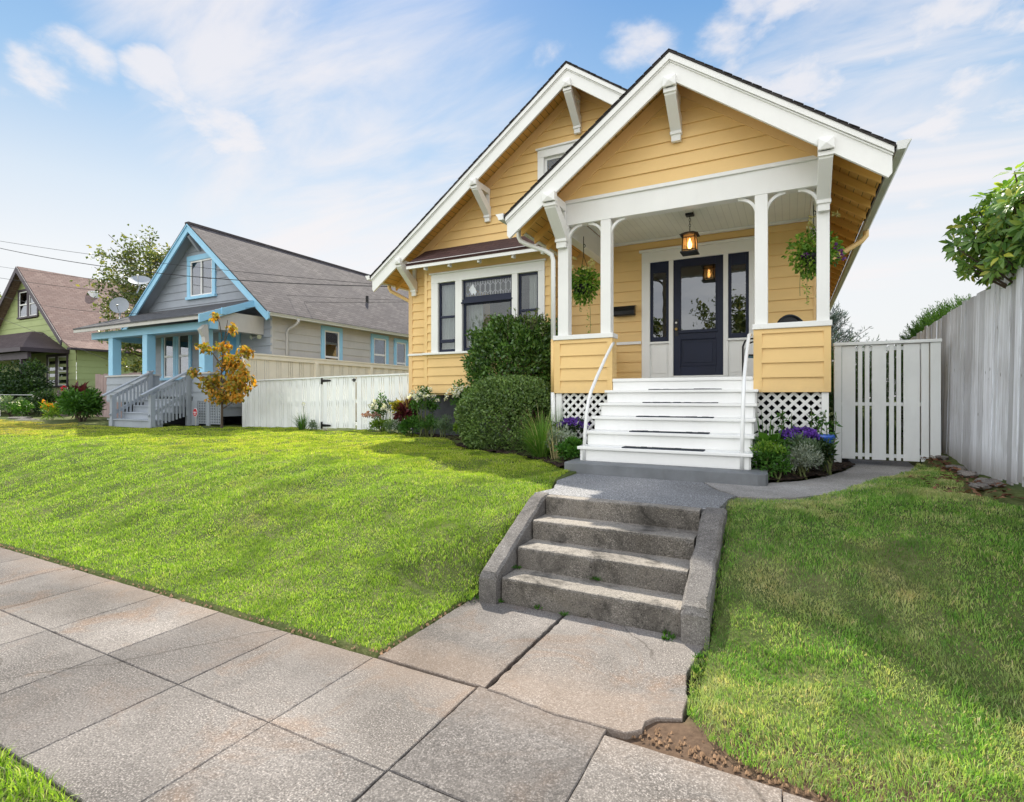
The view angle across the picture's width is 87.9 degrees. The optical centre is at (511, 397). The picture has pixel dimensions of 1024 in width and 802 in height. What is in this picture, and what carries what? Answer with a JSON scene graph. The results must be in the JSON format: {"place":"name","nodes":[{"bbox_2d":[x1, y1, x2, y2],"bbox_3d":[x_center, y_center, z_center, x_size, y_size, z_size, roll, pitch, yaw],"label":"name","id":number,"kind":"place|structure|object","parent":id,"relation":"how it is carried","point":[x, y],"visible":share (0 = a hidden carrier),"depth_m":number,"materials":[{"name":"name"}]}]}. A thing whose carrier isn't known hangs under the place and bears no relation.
{"place":"outdoors","nodes":[
{"label":"outdoors","id":0,"kind":"place"},
{"bbox_2d":[0,741,78,801],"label":"verge grass","id":1,"kind":"structure","parent":0,"point":[28,780],"depth_m":2.10,"materials":[{"name":"green plant"}]},
{"bbox_2d":[0,547,813,801],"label":"sidewalk","id":2,"kind":"structure","parent":0,"point":[112,691],"depth_m":2.65,"materials":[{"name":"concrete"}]},
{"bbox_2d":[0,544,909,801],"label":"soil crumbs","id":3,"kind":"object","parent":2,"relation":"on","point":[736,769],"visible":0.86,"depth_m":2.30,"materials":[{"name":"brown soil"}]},
{"bbox_2d":[467,565,703,672],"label":"weeds","id":4,"kind":"object","parent":2,"relation":"on","point":[698,655],"visible":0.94,"depth_m":3.40,"materials":[{"name":"green plant"}]},
{"bbox_2d":[479,492,726,660],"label":"concrete steps","id":5,"kind":"structure","parent":2,"relation":"on","point":[654,567],"depth_m":3.95,"materials":[{"name":"grey concrete"}]},
{"bbox_2d":[0,399,1023,801],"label":"ground","id":6,"kind":"structure","parent":0,"point":[690,731],"depth_m":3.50,"materials":[{"name":"green plant"}]},
{"bbox_2d":[0,363,11,400],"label":"garden shrub","id":7,"kind":"object","parent":6,"relation":"on","point":[2,372],"visible":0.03,"depth_m":28.28,"materials":[{"name":"green plant"}]},
{"bbox_2d":[0,395,30,416],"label":"garden clump","id":8,"kind":"object","parent":6,"relation":"on","point":[8,398],"visible":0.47,"depth_m":23.80,"materials":[{"name":"green plant"}]},
{"bbox_2d":[2,399,34,416],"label":"garden clump","id":9,"kind":"object","parent":6,"relation":"on","point":[21,407],"visible":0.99,"depth_m":22.49,"materials":[{"name":"green plant"}]},
{"bbox_2d":[8,417,32,418],"bbox_3d":[-19.668,0.803,21.226,1.362,0.107,0.579,0,0,28],"label":"stone","id":10,"kind":"object","parent":6,"relation":"on","point":[18,417],"visible":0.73,"depth_m":20.90,"materials":[{"name":"grey stone"}]},
{"bbox_2d":[0,357,54,414],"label":"garden shrub","id":11,"kind":"object","parent":6,"relation":"on","point":[14,385],"visible":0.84,"depth_m":25.77,"materials":[{"name":"green plant"}]},
{"bbox_2d":[17,418,40,419],"bbox_3d":[-17.606,0.803,19.332,1.278,0.106,0.584,0,0,28],"label":"stone","id":12,"kind":"object","parent":6,"relation":"on","point":[28,419],"visible":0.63,"depth_m":19.14,"materials":[{"name":"grey stone"}]},
{"bbox_2d":[25,387,56,415],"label":"garden shrub","id":13,"kind":"object","parent":6,"relation":"on","point":[48,396],"visible":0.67,"depth_m":24.01,"materials":[{"name":"green plant"}]},
{"bbox_2d":[37,398,64,419],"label":"daylily","id":14,"kind":"object","parent":6,"relation":"on","point":[50,406],"visible":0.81,"depth_m":19.31,"materials":[{"name":"green plant"}]},
{"bbox_2d":[0,266,142,411],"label":"green house","id":15,"kind":"structure","parent":6,"relation":"on","point":[59,358],"depth_m":29.23,"materials":[{"name":"green wood"}]},
{"bbox_2d":[16,289,27,319],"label":"window","id":16,"kind":"structure","parent":15,"relation":"in","point":[22,294],"depth_m":30.39,"materials":[{"name":"white wood"}]},
{"bbox_2d":[27,286,38,317],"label":"window","id":17,"kind":"structure","parent":15,"relation":"in","point":[33,311],"depth_m":29.89,"materials":[{"name":"white glass"}]},
{"bbox_2d":[46,354,55,386],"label":"window","id":18,"kind":"structure","parent":15,"relation":"in","point":[48,362],"depth_m":28.86,"materials":[{"name":"glass"}]},
{"bbox_2d":[56,353,68,386],"bbox_3d":[-23.932,-1.456,28.258,1.280,1.772,0.110,0,0,28],"label":"window","id":19,"kind":"structure","parent":15,"relation":"in","point":[58,356],"depth_m":28.30,"materials":[{"name":"wood"}]},
{"bbox_2d":[54,381,98,419],"bbox_3d":[-16.060,0.149,19.495,1.634,1.591,1.262,0,0,0],"label":"canna","id":20,"kind":"object","parent":6,"relation":"on","point":[83,387],"visible":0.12,"depth_m":19.38,"materials":[{"name":"red plant"}]},
{"bbox_2d":[54,386,106,421],"bbox_3d":[-14.902,0.228,18.320,1.853,1.305,1.532,0,0,28],"label":"garden shrub","id":21,"kind":"object","parent":6,"relation":"on","point":[72,402],"visible":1,"depth_m":18.07,"materials":[{"name":"green plant"}]},
{"bbox_2d":[95,372,141,417],"bbox_3d":[-16.439,-0.095,22.181,3.510,1.869,0.079,0,0,28],"label":"cedar fence","id":22,"kind":"object","parent":6,"relation":"on","point":[100,382],"visible":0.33,"depth_m":22.62,"materials":[{"name":"wood"}]},
{"bbox_2d":[70,224,170,372],"bbox_3d":[-15.476,-3.242,22.385,4.056,8.178,3.879,0,0,-15],"label":"broadleaf tree","id":23,"kind":"object","parent":6,"relation":"on","point":[151,255],"visible":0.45,"depth_m":21.73,"materials":[{"name":"green plant"}]},
{"bbox_2d":[193,408,197,425],"bbox_3d":[-8.898,0.564,14.925,0.198,0.536,0.028,0,0,28],"label":"security sign","id":24,"kind":"object","parent":6,"relation":"on","point":[195,412],"visible":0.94,"depth_m":14.93,"materials":[{"name":"plastic"}]},
{"bbox_2d":[187,312,257,427],"bbox_3d":[-7.525,-0.646,13.813,2.235,3.054,1.015,0,0,28],"label":"young tree","id":25,"kind":"object","parent":6,"relation":"on","point":[216,386],"visible":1,"depth_m":13.72,"materials":[{"name":"orange plant"}]},
{"bbox_2d":[73,221,408,427],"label":"blue grey house","id":26,"kind":"structure","parent":6,"relation":"on","point":[162,388],"depth_m":17.77,"materials":[{"name":"wood"}]},
{"bbox_2d":[0,318,127,367],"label":"utility cable","id":27,"kind":"object","parent":26,"relation":"attached to","point":[61,341],"visible":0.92,"depth_m":22.30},
{"bbox_2d":[109,297,128,318],"bbox_3d":[-13.810,-3.074,18.686,0.428,0.964,0.462,0,0,28],"label":"satellite dish","id":28,"kind":"object","parent":26,"relation":"attached to","point":[119,305],"visible":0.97,"depth_m":18.73,"materials":[{"name":"metal"}]},
{"bbox_2d":[2,296,253,313],"bbox_3d":[-17.166,-4.301,19.919,20.989,3.270,0.014,0,0,24],"label":"utility cable","id":29,"kind":"object","parent":26,"relation":"attached to","point":[94,311],"visible":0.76,"depth_m":18.89,"materials":[{"name":"black rubber"}]},
{"bbox_2d":[128,274,150,293],"bbox_3d":[-13.365,-4.060,19.088,0.684,0.788,0.650,0,0,28],"label":"satellite dish","id":30,"kind":"object","parent":26,"relation":"attached to","point":[138,280],"visible":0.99,"depth_m":19.14,"materials":[{"name":"metal"}]},
{"bbox_2d":[160,337,174,380],"bbox_3d":[-12.181,-1.542,18.843,0.930,1.843,0.110,0,0,28],"label":"window","id":31,"kind":"structure","parent":26,"relation":"in","point":[168,343],"depth_m":18.90,"materials":[{"name":"white glass"}]},
{"bbox_2d":[175,335,192,379],"bbox_3d":[-11.397,-1.542,18.433,0.960,1.843,0.110,0,0,28],"label":"window","id":32,"kind":"structure","parent":26,"relation":"in","point":[183,344],"depth_m":18.48,"materials":[{"name":"blue wood"}]},
{"bbox_2d":[3,278,371,302],"bbox_3d":[-14.422,-4.435,20.008,23.146,2.764,0.016,0,0,15],"label":"utility cable","id":33,"kind":"object","parent":26,"relation":"attached to","point":[141,294],"visible":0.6,"depth_m":20.12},
{"bbox_2d":[5,267,386,299],"bbox_3d":[-14.360,-4.630,19.694,23.438,3.290,0.012,0,0,17],"label":"utility cable","id":34,"kind":"object","parent":26,"relation":"attached to","point":[147,284],"visible":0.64,"depth_m":19.38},
{"bbox_2d":[185,253,216,299],"bbox_3d":[-10.520,-4.113,17.974,1.620,1.486,0.110,0,0,28],"label":"window","id":35,"kind":"structure","parent":26,"relation":"in","point":[197,287],"depth_m":17.99,"materials":[{"name":"blue wood"}]},
{"bbox_2d":[222,332,235,373],"bbox_3d":[-9.188,-1.160,17.284,0.740,2.040,0.037,0,0,28],"label":"door","id":36,"kind":"structure","parent":26,"relation":"in","point":[232,340],"depth_m":17.23,"materials":[{"name":"blue paint"}]},
{"bbox_2d":[321,325,342,359],"bbox_3d":[-6.257,-1.642,18.476,0.110,1.643,1.030,0,0,28],"label":"window","id":37,"kind":"structure","parent":26,"relation":"in","point":[331,337],"depth_m":18.49,"materials":[{"name":"blue wood"}]},
{"bbox_2d":[370,334,388,363],"bbox_3d":[-5.129,-1.806,20.634,0.110,1.273,1.060,0,0,28],"label":"window","id":38,"kind":"structure","parent":26,"relation":"in","point":[379,344],"depth_m":20.66,"materials":[{"name":"blue wood"}]},
{"bbox_2d":[393,338,407,365],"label":"window","id":39,"kind":"structure","parent":26,"relation":"in","point":[400,347],"depth_m":21.77,"materials":[{"name":"blue wood"}]},
{"bbox_2d":[242,377,326,429],"bbox_3d":[-6.294,0.229,14.531,3.240,1.540,0.193,0,0,28],"label":"board fence","id":40,"kind":"object","parent":6,"relation":"on","point":[271,403],"visible":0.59,"depth_m":14.42,"materials":[{"name":"white paint"}]},
{"bbox_2d":[321,375,356,428],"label":"fence gate","id":41,"kind":"structure","parent":40,"relation":"attached to","point":[339,400],"depth_m":13.44,"materials":[{"name":"white paint"}]},
{"bbox_2d":[291,402,310,429],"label":"grass clump","id":42,"kind":"object","parent":6,"relation":"on","point":[301,423],"visible":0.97,"depth_m":13.51,"materials":[{"name":"green plant"}]},
{"bbox_2d":[307,420,318,430],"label":"leafy clump","id":43,"kind":"object","parent":6,"relation":"on","point":[313,426],"visible":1,"depth_m":13.45,"materials":[{"name":"green plant"}]},
{"bbox_2d":[242,353,408,420],"bbox_3d":[-5.302,-0.185,19.926,0.140,2.250,10.524,0,0,28],"label":"side fence","id":44,"kind":"object","parent":6,"relation":"on","point":[279,366],"visible":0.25,"depth_m":17.44,"materials":[{"name":"beige paint"}]},
{"bbox_2d":[361,411,393,432],"bbox_3d":[-3.048,0.568,12.089,0.875,0.563,0.468,0,0,28],"label":"sedum","id":45,"kind":"object","parent":6,"relation":"on","point":[377,423],"visible":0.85,"depth_m":12.00,"materials":[{"name":"green plant"}]},
{"bbox_2d":[355,373,416,429],"bbox_3d":[-3.006,0.164,12.812,1.900,1.488,0.193,0,0,28],"label":"board fence","id":46,"kind":"object","parent":6,"relation":"on","point":[376,383],"visible":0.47,"depth_m":12.87,"materials":[{"name":"white paint"}]},
{"bbox_2d":[382,418,412,433],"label":"leafy clump","id":47,"kind":"object","parent":6,"relation":"on","point":[390,423],"visible":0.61,"depth_m":11.62,"materials":[{"name":"green plant"}]},
{"bbox_2d":[389,389,420,434],"bbox_3d":[-2.246,0.302,11.347,0.689,1.087,0.872,0,0,28],"label":"coleus","id":48,"kind":"object","parent":6,"relation":"on","point":[401,408],"visible":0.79,"depth_m":11.23,"materials":[{"name":"red plant"}]},
{"bbox_2d":[398,414,423,436],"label":"leafy clump","id":49,"kind":"object","parent":6,"relation":"on","point":[407,424],"visible":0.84,"depth_m":11.01,"materials":[{"name":"green plant"}]},
{"bbox_2d":[414,413,442,437],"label":"leafy clump","id":50,"kind":"object","parent":6,"relation":"on","point":[429,424],"visible":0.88,"depth_m":10.56,"materials":[{"name":"green plant"}]},
{"bbox_2d":[387,431,577,466],"bbox_3d":[-0.307,0.797,10.313,3.088,0.055,7.801,0,0,-34],"label":"flower bed","id":51,"kind":"object","parent":6,"relation":"on","point":[503,451],"visible":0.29,"depth_m":8.02,"materials":[{"name":"brown soil"}]},
{"bbox_2d":[368,389,393,431],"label":"rose bush","id":52,"kind":"object","parent":51,"relation":"on","point":[384,405],"visible":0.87,"depth_m":12.25,"materials":[{"name":"white plant"}]},
{"bbox_2d":[408,386,441,437],"bbox_3d":[-1.819,0.292,10.994,0.719,1.106,0.608,0,0,-4],"label":"rose bush","id":53,"kind":"object","parent":51,"relation":"on","point":[418,402],"visible":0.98,"depth_m":11.00,"materials":[{"name":"green plant"}]},
{"bbox_2d":[434,414,457,438],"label":"leafy clump","id":54,"kind":"object","parent":51,"relation":"on","point":[444,425],"visible":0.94,"depth_m":10.14,"materials":[{"name":"green plant"}]},
{"bbox_2d":[444,378,470,436],"bbox_3d":[-0.976,0.229,10.637,0.758,1.230,0.561,0,0,28],"label":"rose bush","id":55,"kind":"object","parent":51,"relation":"on","point":[458,390],"visible":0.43,"depth_m":10.60,"materials":[{"name":"white plant"}]},
{"bbox_2d":[453,418,474,438],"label":"leafy clump","id":56,"kind":"object","parent":51,"relation":"on","point":[455,427],"visible":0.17,"depth_m":10.05,"materials":[{"name":"green plant"}]},
{"bbox_2d":[453,374,550,450],"bbox_3d":[-0.020,0.252,8.710,1.922,1.296,1.551,0,0,28],"label":"boxwood mound","id":57,"kind":"object","parent":51,"relation":"on","point":[470,438],"visible":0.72,"depth_m":8.25,"materials":[{"name":"green plant"}]},
{"bbox_2d":[459,307,557,440],"bbox_3d":[0.025,-0.357,9.658,2.030,2.517,1.305,0,0,28],"label":"evergreen shrub","id":58,"kind":"object","parent":51,"relation":"on","point":[532,333],"visible":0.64,"depth_m":9.32,"materials":[{"name":"green plant"}]},
{"bbox_2d":[496,397,580,458],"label":"fountain grass","id":59,"kind":"object","parent":51,"relation":"on","point":[536,445],"depth_m":7.22,"materials":[{"name":"green plant"}]},
{"bbox_2d":[547,406,571,428],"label":"iris clump","id":60,"kind":"object","parent":51,"relation":"on","point":[556,416],"visible":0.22,"depth_m":7.86,"materials":[{"name":"green plant"}]},
{"bbox_2d":[545,423,577,457],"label":"silver foliage","id":61,"kind":"object","parent":51,"relation":"on","point":[560,435],"visible":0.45,"depth_m":7.15,"materials":[{"name":"green plant"}]},
{"bbox_2d":[554,436,582,460],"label":"leafy clump","id":62,"kind":"object","parent":51,"relation":"on","point":[567,447],"visible":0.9,"depth_m":6.79,"materials":[{"name":"green plant"}]},
{"bbox_2d":[557,416,589,433],"bbox_3d":[0.840,0.560,7.496,0.496,0.610,0.427,0,0,28],"label":"aster","id":63,"kind":"object","parent":51,"relation":"on","point":[571,421],"visible":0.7,"depth_m":7.42,"materials":[{"name":"purple plant"}]},
{"bbox_2d":[365,48,911,485],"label":"yellow house","id":64,"kind":"structure","parent":6,"relation":"on","point":[623,181],"depth_m":7.75,"materials":[{"name":"paint"}]},
{"bbox_2d":[2,241,382,284],"bbox_3d":[-13.445,-4.845,17.354,22.271,4.082,0.014,0,0,22],"label":"utility cable","id":65,"kind":"object","parent":64,"relation":"attached to","point":[200,267],"visible":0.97,"depth_m":15.53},
{"bbox_2d":[0,248,387,286],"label":"utility cable","id":66,"kind":"object","parent":64,"relation":"attached to","point":[204,277],"visible":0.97,"depth_m":15.36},
{"bbox_2d":[442,284,454,349],"bbox_3d":[-1.299,-1.690,11.264,0.460,1.500,0.051,0,0,28],"label":"curtain","id":67,"kind":"object","parent":64,"relation":"hanging from","point":[448,309],"visible":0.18,"depth_m":11.29,"materials":[{"name":"fabric"}]},
{"bbox_2d":[469,304,482,346],"bbox_3d":[-0.752,-1.460,11.070,0.350,1.000,0.050,0,0,28],"label":"curtain","id":68,"kind":"object","parent":64,"relation":"hanging from","point":[475,315],"visible":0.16,"depth_m":11.07,"materials":[{"name":"fabric"}]},
{"bbox_2d":[422,258,546,354],"bbox_3d":[-0.550,-1.774,10.711,3.020,1.723,0.145,0,0,28],"label":"bay window","id":69,"kind":"structure","parent":64,"relation":"in","point":[515,271],"depth_m":10.86,"materials":[{"name":"white paint"}]},
{"bbox_2d":[529,275,536,317],"bbox_3d":[0.473,-1.690,10.338,0.300,1.500,0.051,0,0,28],"label":"curtain","id":70,"kind":"object","parent":64,"relation":"hanging from","point":[532,291],"visible":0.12,"depth_m":10.37,"materials":[{"name":"fabric"}]},
{"bbox_2d":[535,139,577,178],"bbox_3d":[1.274,-4.395,10.164,1.760,1.060,0.145,0,0,28],"label":"gable window","id":71,"kind":"structure","parent":64,"relation":"in","point":[556,151],"depth_m":10.42,"materials":[{"name":"white paint"}]},
{"bbox_2d":[572,236,600,332],"bbox_3d":[1.143,-1.781,8.427,0.593,1.558,0.565,0,0,28],"label":"hanging basket","id":72,"kind":"object","parent":64,"relation":"hanging from","point":[583,287],"visible":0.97,"depth_m":8.33,"materials":[{"name":"green metal"}]},
{"bbox_2d":[614,305,635,316],"bbox_3d":[2.038,-1.583,9.661,0.410,0.186,0.144,0,0,28],"label":"mailbox","id":73,"kind":"object","parent":64,"relation":"attached to","point":[620,311],"visible":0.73,"depth_m":9.62,"materials":[{"name":"black metal"}]},
{"bbox_2d":[679,212,699,256],"bbox_3d":[2.733,-2.522,8.163,0.270,0.613,0.270,0,0,28],"label":"porch lantern","id":74,"kind":"object","parent":64,"relation":"hanging from","point":[689,234],"visible":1,"depth_m":8.12,"materials":[{"name":"black metal"}]},
{"bbox_2d":[673,255,722,375],"bbox_3d":[3.197,-1.400,9.138,0.820,2.030,0.101,0,0,28],"label":"door","id":75,"kind":"structure","parent":64,"relation":"in","point":[697,282],"depth_m":9.15,"materials":[{"name":"blue paint"}]},
{"bbox_2d":[742,314,802,374],"bbox_3d":[3.800,-0.732,7.718,0.810,0.926,0.526,0,0,28],"label":"porch chair","id":76,"kind":"object","parent":64,"relation":"on","point":[790,318],"visible":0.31,"depth_m":7.62,"materials":[{"name":"black metal"}]},
{"bbox_2d":[781,201,846,302],"bbox_3d":[3.852,-1.805,6.794,0.744,1.410,0.662,0,0,28],"label":"hanging basket","id":77,"kind":"object","parent":64,"relation":"hanging from","point":[806,256],"visible":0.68,"depth_m":6.72,"materials":[{"name":"green metal"}]},
{"bbox_2d":[757,456,854,480],"bbox_3d":[3.739,0.826,6.765,1.142,0.058,3.518,0,0,28],"label":"flower bed","id":78,"kind":"object","parent":6,"relation":"on","point":[844,463],"visible":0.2,"depth_m":5.98,"materials":[{"name":"brown soil"}]},
{"bbox_2d":[749,439,793,481],"bbox_3d":[2.712,0.652,5.592,0.490,0.452,0.507,0,0,28],"label":"euphorbia","id":79,"kind":"object","parent":78,"relation":"on","point":[769,455],"visible":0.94,"depth_m":5.51,"materials":[{"name":"green plant"}]},
{"bbox_2d":[754,409,790,468],"bbox_3d":[2.985,0.464,6.123,0.562,0.712,0.533,0,0,28],"label":"iris clump","id":80,"kind":"object","parent":78,"relation":"on","point":[770,434],"visible":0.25,"depth_m":6.11,"materials":[{"name":"green plant"}]},
{"bbox_2d":[753,432,794,449],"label":"hosta","id":81,"kind":"object","parent":78,"relation":"on","point":[766,437],"visible":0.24,"depth_m":5.72,"materials":[{"name":"green plant"}]},
{"bbox_2d":[775,410,794,455],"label":"tall stem plant","id":82,"kind":"object","parent":78,"relation":"on","point":[780,415],"visible":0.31,"depth_m":6.38,"materials":[{"name":"green plant"}]},
{"bbox_2d":[779,426,821,467],"bbox_3d":[3.327,0.591,6.125,0.457,0.547,0.398,0,0,-5],"label":"aster","id":83,"kind":"object","parent":78,"relation":"on","point":[810,432],"visible":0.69,"depth_m":6.09,"materials":[{"name":"purple plant"}]},
{"bbox_2d":[782,441,824,479],"bbox_3d":[3.129,0.669,5.721,0.425,0.420,0.401,0,0,28],"label":"santolina","id":84,"kind":"object","parent":78,"relation":"on","point":[801,454],"visible":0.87,"depth_m":5.68,"materials":[{"name":"plant"}]},
{"bbox_2d":[784,430,826,471],"bbox_3d":[3.238,0.621,5.948,0.515,0.520,0.364,0,0,28],"label":"leafy clump","id":85,"kind":"object","parent":78,"relation":"on","point":[796,439],"visible":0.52,"depth_m":5.92,"materials":[{"name":"green plant"}]},
{"bbox_2d":[806,408,826,468],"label":"tall stem plant","id":86,"kind":"object","parent":78,"relation":"on","point":[818,426],"visible":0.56,"depth_m":6.19,"materials":[{"name":"green plant"}]},
{"bbox_2d":[812,457,831,470],"bbox_3d":[3.619,0.762,6.210,0.200,0.155,0.195,0,0,28],"label":"pot stand","id":87,"kind":"object","parent":78,"relation":"on","point":[818,467],"visible":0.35,"depth_m":6.14,"materials":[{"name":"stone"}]},
{"bbox_2d":[814,434,835,453],"bbox_3d":[3.619,0.555,6.210,0.300,0.250,0.300,0,0,28],"label":"flower pot","id":88,"kind":"object","parent":87,"relation":"on","point":[827,436],"visible":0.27,"depth_m":6.08,"materials":[{"name":"blue ceramic"}]},
{"bbox_2d":[811,437,836,474],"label":"leafy clump","id":89,"kind":"object","parent":78,"relation":"on","point":[829,448],"visible":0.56,"depth_m":5.94,"materials":[{"name":"green plant"}]},
{"bbox_2d":[821,412,842,469],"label":"tall stem plant","id":90,"kind":"object","parent":78,"relation":"on","point":[827,423],"visible":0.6,"depth_m":6.09,"materials":[{"name":"green plant"}]},
{"bbox_2d":[829,300,888,407],"bbox_3d":[12.172,-1.373,20.907,5.623,5.026,5.495,0,0,-19],"label":"spruce tree","id":91,"kind":"object","parent":6,"relation":"on","point":[835,318],"visible":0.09,"depth_m":20.36,"materials":[{"name":"green plant"}]},
{"bbox_2d":[820,335,902,442],"bbox_3d":[6.310,0.080,9.780,2.526,2.464,2.297,0,0,28],"label":"evergreen shrub","id":92,"kind":"object","parent":6,"relation":"on","point":[831,402],"visible":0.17,"depth_m":9.44,"materials":[{"name":"green plant"}]},
{"bbox_2d":[833,338,941,461],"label":"slatted gate","id":93,"kind":"structure","parent":6,"relation":"on","point":[845,403],"depth_m":6.74,"materials":[{"name":"white paint"}]},
{"bbox_2d":[888,294,970,392],"bbox_3d":[7.959,-0.391,9.624,1.814,2.862,5.213,0,0,28],"label":"conifer shrub","id":94,"kind":"object","parent":6,"relation":"on","point":[928,318],"visible":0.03,"depth_m":9.41,"materials":[{"name":"green plant"}]},
{"bbox_2d":[936,455,948,460],"bbox_3d":[5.169,0.726,6.390,0.133,0.066,0.169,0,0,10],"label":"stone","id":95,"kind":"object","parent":6,"relation":"on","point":[943,458],"visible":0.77,"depth_m":6.34,"materials":[{"name":"grey stone"}]},
{"bbox_2d":[945,465,966,470],"bbox_3d":[4.826,0.765,5.774,0.239,0.074,0.206,0,0,-34],"label":"stone","id":96,"kind":"object","parent":6,"relation":"on","point":[958,466],"visible":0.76,"depth_m":5.72,"materials":[{"name":"grey stone"}]},
{"bbox_2d":[901,265,1023,486],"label":"weathered fence","id":97,"kind":"object","parent":6,"relation":"on","point":[981,334],"visible":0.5,"depth_m":5.38,"materials":[{"name":"grey wood"}]},
{"bbox_2d":[907,455,1023,498],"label":"leaf litter","id":98,"kind":"object","parent":6,"relation":"on","point":[958,480],"visible":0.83,"depth_m":4.88,"materials":[{"name":"brown plant"}]},
{"bbox_2d":[957,470,977,477],"bbox_3d":[4.513,0.754,5.260,0.167,0.085,0.240,0,0,28],"label":"stone","id":99,"kind":"object","parent":6,"relation":"on","point":[966,473],"visible":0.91,"depth_m":5.20,"materials":[{"name":"grey stone"}]},
{"bbox_2d":[968,482,991,489],"bbox_3d":[4.090,0.777,4.659,0.164,0.062,0.186,0,0,1],"label":"stone","id":100,"kind":"object","parent":6,"relation":"on","point":[984,486],"visible":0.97,"depth_m":4.60,"materials":[{"name":"grey stone"}]},
{"bbox_2d":[938,162,1023,289],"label":"rhododendron","id":101,"kind":"object","parent":6,"relation":"on","point":[996,245],"visible":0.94,"depth_m":4.81,"materials":[{"name":"green plant"}]},
{"bbox_2d":[974,477,1005,486],"bbox_3d":[4.305,0.770,4.785,0.184,0.092,0.345,0,0,28],"label":"stone","id":102,"kind":"object","parent":6,"relation":"on","point":[990,481],"visible":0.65,"depth_m":4.74,"materials":[{"name":"grey stone"}]},
{"bbox_2d":[0,0,1023,397],"label":"sky","id":103,"kind":"structure","parent":0,"point":[324,130],"materials":[{"name":"blue"}]},
{"bbox_2d":[534,474,735,511],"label":"entry path","id":104,"kind":"structure","parent":0,"point":[703,496],"depth_m":4.94,"materials":[{"name":"concrete"}]},
{"bbox_2d":[705,459,916,502],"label":"side path","id":105,"kind":"structure","parent":0,"point":[860,471],"depth_m":5.32,"materials":[{"name":"concrete"}]},
{"bbox_2d":[687,463,1023,801],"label":"lawn","id":106,"kind":"structure","parent":0,"point":[915,496],"depth_m":2.90,"materials":[{"name":"green plant"}]}
]}

